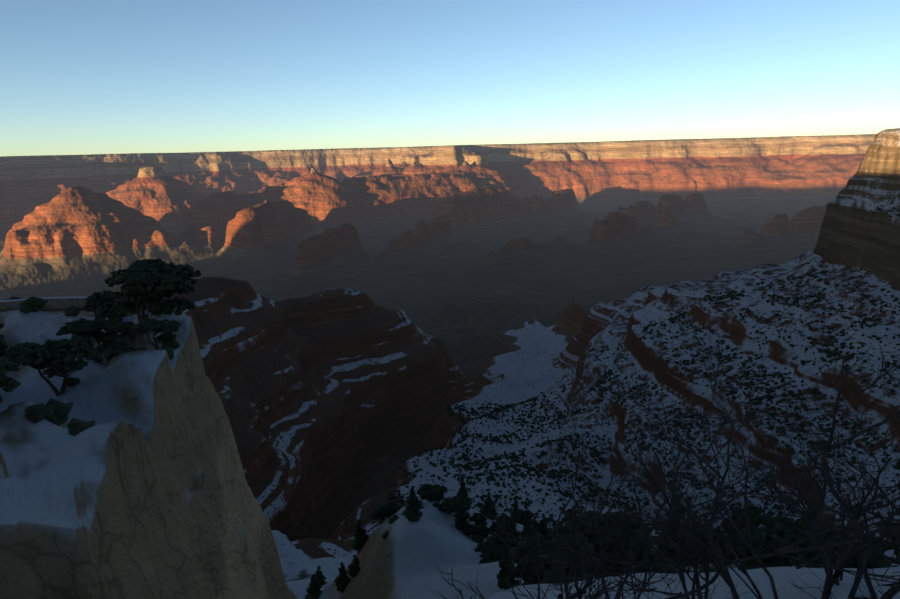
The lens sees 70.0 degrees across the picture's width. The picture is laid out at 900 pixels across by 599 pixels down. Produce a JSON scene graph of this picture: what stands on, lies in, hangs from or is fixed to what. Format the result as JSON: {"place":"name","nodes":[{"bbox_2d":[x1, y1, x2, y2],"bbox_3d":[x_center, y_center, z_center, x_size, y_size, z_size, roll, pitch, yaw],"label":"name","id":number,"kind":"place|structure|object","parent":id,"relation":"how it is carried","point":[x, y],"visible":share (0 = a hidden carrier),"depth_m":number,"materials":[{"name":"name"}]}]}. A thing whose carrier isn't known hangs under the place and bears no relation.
{"place":"outdoors","nodes":[
{"label":"outdoors","id":0,"kind":"place"},
{"bbox_2d":[0,128,899,598],"bbox_3d":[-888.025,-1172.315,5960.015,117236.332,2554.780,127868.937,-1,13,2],"label":"canyon ground","id":1,"kind":"structure","parent":0,"point":[356,322],"depth_m":1528.29,"materials":[{"name":"brown stone"}]},
{"bbox_2d":[0,298,87,311],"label":"lookout parapet wall","id":2,"kind":"structure","parent":1,"relation":"on","point":[54,305],"depth_m":74.04,"materials":[{"name":"stone"}]},
{"bbox_2d":[0,296,87,302],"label":"snow","id":3,"kind":"structure","parent":2,"relation":"on","point":[74,297],"depth_m":73.88,"materials":[{"name":"white snow"}]},
{"bbox_2d":[0,293,815,588],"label":"tree trunks","id":4,"kind":"object","parent":1,"relation":"on","point":[142,316],"visible":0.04,"depth_m":52.88,"materials":[{"name":"brown plant"}]},
{"bbox_2d":[0,194,899,598],"bbox_3d":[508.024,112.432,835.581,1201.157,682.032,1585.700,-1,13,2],"label":"trees","id":5,"kind":"object","parent":1,"relation":"on","point":[154,280],"visible":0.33,"depth_m":80.62,"materials":[{"name":"green plant"}]},
{"bbox_2d":[432,323,899,598],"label":"bare shrubs","id":6,"kind":"object","parent":1,"relation":"on","point":[846,554],"visible":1,"depth_m":5.62,"materials":[{"name":"brown plant"}]},
{"bbox_2d":[0,0,899,156],"label":"sky","id":7,"kind":"structure","parent":0,"point":[78,77],"materials":[{"name":"blue"}]}
]}

